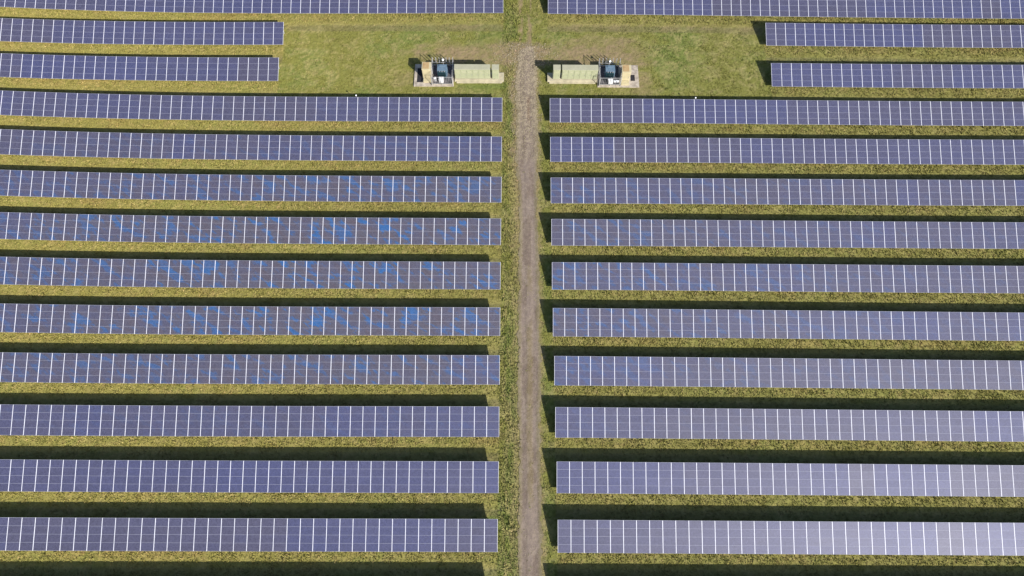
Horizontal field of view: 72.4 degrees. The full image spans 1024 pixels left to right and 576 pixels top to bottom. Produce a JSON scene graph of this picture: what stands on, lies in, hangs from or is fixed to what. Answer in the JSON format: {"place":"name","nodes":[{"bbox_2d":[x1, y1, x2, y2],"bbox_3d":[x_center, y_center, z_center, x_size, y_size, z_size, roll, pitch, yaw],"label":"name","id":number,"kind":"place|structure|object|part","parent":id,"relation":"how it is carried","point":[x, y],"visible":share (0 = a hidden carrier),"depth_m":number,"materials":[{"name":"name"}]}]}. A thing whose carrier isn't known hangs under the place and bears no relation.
{"place":"outdoors","nodes":[
{"label":"outdoors","id":0,"kind":"place"},
{"bbox_2d":[0,0,1023,575],"bbox_3d":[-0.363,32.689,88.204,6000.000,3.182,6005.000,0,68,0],"label":"ground","id":1,"kind":"structure","parent":0,"point":[472,52],"depth_m":101.93,"materials":[{"name":"green plant"}]},
{"bbox_2d":[0,53,279,80],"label":"solar panel row","id":2,"kind":"object","parent":1,"relation":"on","point":[132,68],"visible":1,"depth_m":115.07,"materials":[{"name":"glass"}]},
{"bbox_2d":[0,18,284,44],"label":"solar panel row","id":3,"kind":"object","parent":1,"relation":"on","point":[153,33],"visible":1,"depth_m":117.76,"materials":[{"name":"glass"}]},
{"bbox_2d":[0,517,497,551],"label":"solar panel row","id":4,"kind":"object","parent":1,"relation":"on","point":[235,534],"visible":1,"depth_m":88.29,"materials":[{"name":"glass"}]},
{"bbox_2d":[0,459,498,492],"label":"solar panel row","id":5,"kind":"object","parent":1,"relation":"on","point":[262,476],"visible":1,"depth_m":90.99,"materials":[{"name":"glass"}]},
{"bbox_2d":[0,404,498,436],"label":"solar panel row","id":6,"kind":"object","parent":1,"relation":"on","point":[314,421],"visible":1,"depth_m":93.71,"materials":[{"name":"glass"}]},
{"bbox_2d":[0,352,499,384],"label":"solar panel row","id":7,"kind":"object","parent":1,"relation":"on","point":[270,369],"visible":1,"depth_m":96.41,"materials":[{"name":"glass"}]},
{"bbox_2d":[0,304,499,335],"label":"solar panel row","id":8,"kind":"object","parent":1,"relation":"on","point":[222,320],"visible":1,"depth_m":99.07,"materials":[{"name":"glass"}]},
{"bbox_2d":[0,257,500,288],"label":"solar panel row","id":9,"kind":"object","parent":1,"relation":"on","point":[232,273],"visible":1,"depth_m":101.73,"materials":[{"name":"glass"}]},
{"bbox_2d":[0,212,500,244],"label":"solar panel row","id":10,"kind":"object","parent":1,"relation":"on","point":[220,229],"visible":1,"depth_m":104.40,"materials":[{"name":"glass"}]},
{"bbox_2d":[0,170,501,201],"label":"solar panel row","id":11,"kind":"object","parent":1,"relation":"on","point":[243,187],"visible":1,"depth_m":107.07,"materials":[{"name":"glass"}]},
{"bbox_2d":[0,129,501,161],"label":"solar panel row","id":12,"kind":"object","parent":1,"relation":"on","point":[240,147],"visible":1,"depth_m":109.76,"materials":[{"name":"glass"}]},
{"bbox_2d":[0,91,501,121],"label":"solar panel row","id":13,"kind":"object","parent":1,"relation":"on","point":[245,108],"visible":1,"depth_m":112.47,"materials":[{"name":"glass"}]},
{"bbox_2d":[0,0,502,12],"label":"solar panel row","id":14,"kind":"object","parent":1,"relation":"on","point":[340,6],"visible":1,"depth_m":120.52,"materials":[{"name":"glass"}]},
{"bbox_2d":[414,64,453,86],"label":"concrete pad","id":15,"kind":"object","parent":1,"relation":"on","point":[418,78],"visible":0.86,"depth_m":116.12,"materials":[{"name":"beige concrete"}]},
{"bbox_2d":[423,78,430,82],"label":"access step","id":16,"kind":"object","parent":15,"relation":"on","point":[426,80],"visible":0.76,"depth_m":115.64,"materials":[{"name":"beige paint"}]},
{"bbox_2d":[422,62,431,77],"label":"switchgear kiosk","id":17,"kind":"object","parent":15,"relation":"on","point":[426,70],"visible":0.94,"depth_m":114.34,"materials":[{"name":"beige paint"}]},
{"bbox_2d":[423,70,430,77],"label":"door","id":18,"kind":"structure","parent":17,"relation":"in","point":[426,73],"depth_m":114.96,"materials":[{"name":"beige paint"}]},
{"bbox_2d":[437,64,447,78],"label":"transformer","id":19,"kind":"object","parent":15,"relation":"on","point":[442,70],"visible":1,"depth_m":114.64,"materials":[{"name":"blue paint"}]},
{"bbox_2d":[431,57,453,84],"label":"palisade fence","id":20,"kind":"object","parent":15,"relation":"on","point":[439,62],"visible":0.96,"depth_m":115.24,"materials":[{"name":"metal"}]},
{"bbox_2d":[455,72,503,82],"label":"concrete plinth","id":21,"kind":"structure","parent":1,"relation":"on","point":[500,79],"depth_m":115.80,"materials":[{"name":"beige concrete"}]},
{"bbox_2d":[454,64,489,78],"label":"inverter cabinet","id":22,"kind":"object","parent":21,"relation":"on","point":[471,71],"visible":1,"depth_m":114.05,"materials":[{"name":"beige metal"}]},
{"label":"door","id":23,"kind":"part","parent":22,"relation":"part of","materials":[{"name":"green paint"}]},
{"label":"door","id":24,"kind":"part","parent":22,"relation":"part of","materials":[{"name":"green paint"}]},
{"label":"door","id":25,"kind":"part","parent":22,"relation":"part of","materials":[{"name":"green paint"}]},
{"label":"door","id":26,"kind":"part","parent":22,"relation":"part of","materials":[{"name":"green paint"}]},
{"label":"door","id":27,"kind":"part","parent":22,"relation":"part of","materials":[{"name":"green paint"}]},
{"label":"door","id":28,"kind":"part","parent":22,"relation":"part of","materials":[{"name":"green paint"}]},
{"bbox_2d":[492,64,498,78],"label":"inverter cabinet","id":29,"kind":"object","parent":21,"relation":"on","point":[495,71],"visible":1,"depth_m":114.04,"materials":[{"name":"beige metal"}]},
{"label":"door","id":30,"kind":"part","parent":29,"relation":"part of","materials":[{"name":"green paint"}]},
{"bbox_2d":[547,73,596,83],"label":"concrete plinth","id":31,"kind":"structure","parent":1,"relation":"on","point":[550,80],"depth_m":115.83,"materials":[{"name":"beige concrete"}]},
{"bbox_2d":[553,65,560,78],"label":"inverter cabinet","id":32,"kind":"object","parent":31,"relation":"on","point":[556,71],"visible":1,"depth_m":113.97,"materials":[{"name":"beige metal"}]},
{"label":"door","id":33,"kind":"part","parent":32,"relation":"part of","materials":[{"name":"green paint"}]},
{"bbox_2d":[561,65,598,78],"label":"inverter cabinet","id":34,"kind":"object","parent":31,"relation":"on","point":[579,71],"visible":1,"depth_m":114.16,"materials":[{"name":"beige metal"}]},
{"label":"door","id":35,"kind":"part","parent":34,"relation":"part of","materials":[{"name":"green paint"}]},
{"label":"door","id":36,"kind":"part","parent":34,"relation":"part of","materials":[{"name":"green paint"}]},
{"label":"door","id":37,"kind":"part","parent":34,"relation":"part of","materials":[{"name":"green paint"}]},
{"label":"door","id":38,"kind":"part","parent":34,"relation":"part of","materials":[{"name":"green paint"}]},
{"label":"door","id":39,"kind":"part","parent":34,"relation":"part of","materials":[{"name":"green paint"}]},
{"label":"door","id":40,"kind":"part","parent":34,"relation":"part of","materials":[{"name":"green paint"}]},
{"bbox_2d":[597,65,638,87],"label":"concrete pad","id":41,"kind":"object","parent":1,"relation":"on","point":[634,80],"visible":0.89,"depth_m":116.16,"materials":[{"name":"beige concrete"}]},
{"bbox_2d":[604,65,614,78],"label":"transformer","id":42,"kind":"object","parent":41,"relation":"on","point":[609,71],"visible":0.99,"depth_m":114.65,"materials":[{"name":"blue paint"}]},
{"bbox_2d":[598,58,621,85],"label":"palisade fence","id":43,"kind":"object","parent":41,"relation":"on","point":[599,65],"visible":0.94,"depth_m":115.23,"materials":[{"name":"metal"}]},
{"bbox_2d":[621,81,628,84],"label":"access step","id":44,"kind":"object","parent":41,"relation":"on","point":[624,82],"visible":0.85,"depth_m":115.47,"materials":[{"name":"beige paint"}]},
{"bbox_2d":[620,65,631,80],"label":"switchgear kiosk","id":45,"kind":"object","parent":41,"relation":"on","point":[626,71],"visible":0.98,"depth_m":114.27,"materials":[{"name":"beige paint"}]},
{"bbox_2d":[622,73,629,80],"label":"door","id":46,"kind":"structure","parent":45,"relation":"in","point":[625,77],"depth_m":114.74,"materials":[{"name":"beige paint"}]},
{"bbox_2d":[548,0,1023,18],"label":"solar panel row","id":47,"kind":"object","parent":1,"relation":"on","point":[1007,9],"visible":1,"depth_m":120.69,"materials":[{"name":"glass"}]},
{"bbox_2d":[550,137,1023,164],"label":"solar panel row","id":48,"kind":"object","parent":1,"relation":"on","point":[771,150],"visible":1,"depth_m":110.11,"materials":[{"name":"glass"}]},
{"bbox_2d":[550,98,1023,125],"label":"solar panel row","id":49,"kind":"object","parent":1,"relation":"on","point":[712,111],"visible":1,"depth_m":112.77,"materials":[{"name":"glass"}]},
{"bbox_2d":[551,219,1023,248],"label":"solar panel row","id":50,"kind":"object","parent":1,"relation":"on","point":[755,233],"visible":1,"depth_m":104.76,"materials":[{"name":"glass"}]},
{"bbox_2d":[551,178,1023,205],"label":"solar panel row","id":51,"kind":"object","parent":1,"relation":"on","point":[786,191],"visible":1,"depth_m":107.42,"materials":[{"name":"glass"}]},
{"bbox_2d":[552,262,1023,292],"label":"solar panel row","id":52,"kind":"object","parent":1,"relation":"on","point":[773,277],"visible":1,"depth_m":102.13,"materials":[{"name":"glass"}]},
{"bbox_2d":[553,308,1023,340],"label":"solar panel row","id":53,"kind":"object","parent":1,"relation":"on","point":[779,324],"visible":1,"depth_m":99.46,"materials":[{"name":"glass"}]},
{"bbox_2d":[554,356,1023,389],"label":"solar panel row","id":54,"kind":"object","parent":1,"relation":"on","point":[797,372],"visible":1,"depth_m":96.82,"materials":[{"name":"glass"}]},
{"bbox_2d":[555,407,1023,441],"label":"solar panel row","id":55,"kind":"object","parent":1,"relation":"on","point":[808,424],"visible":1,"depth_m":94.16,"materials":[{"name":"glass"}]},
{"bbox_2d":[557,462,1023,496],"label":"solar panel row","id":56,"kind":"object","parent":1,"relation":"on","point":[783,479],"visible":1,"depth_m":91.47,"materials":[{"name":"glass"}]},
{"bbox_2d":[558,520,1023,555],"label":"solar panel row","id":57,"kind":"object","parent":1,"relation":"on","point":[772,537],"visible":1,"depth_m":88.75,"materials":[{"name":"glass"}]},
{"bbox_2d":[765,23,1023,47],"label":"solar panel row","id":58,"kind":"object","parent":1,"relation":"on","point":[893,35],"visible":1,"depth_m":118.57,"materials":[{"name":"glass"}]},
{"bbox_2d":[770,63,1023,87],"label":"solar panel row","id":59,"kind":"object","parent":1,"relation":"on","point":[889,75],"visible":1,"depth_m":115.55,"materials":[{"name":"glass"}]},
{"bbox_2d":[484,40,561,575],"bbox_3d":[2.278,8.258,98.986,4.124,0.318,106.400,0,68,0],"label":"gravel path","id":60,"kind":"structure","parent":0,"point":[527,281],"depth_m":99.22,"materials":[{"name":"grey gravel"}]}
]}

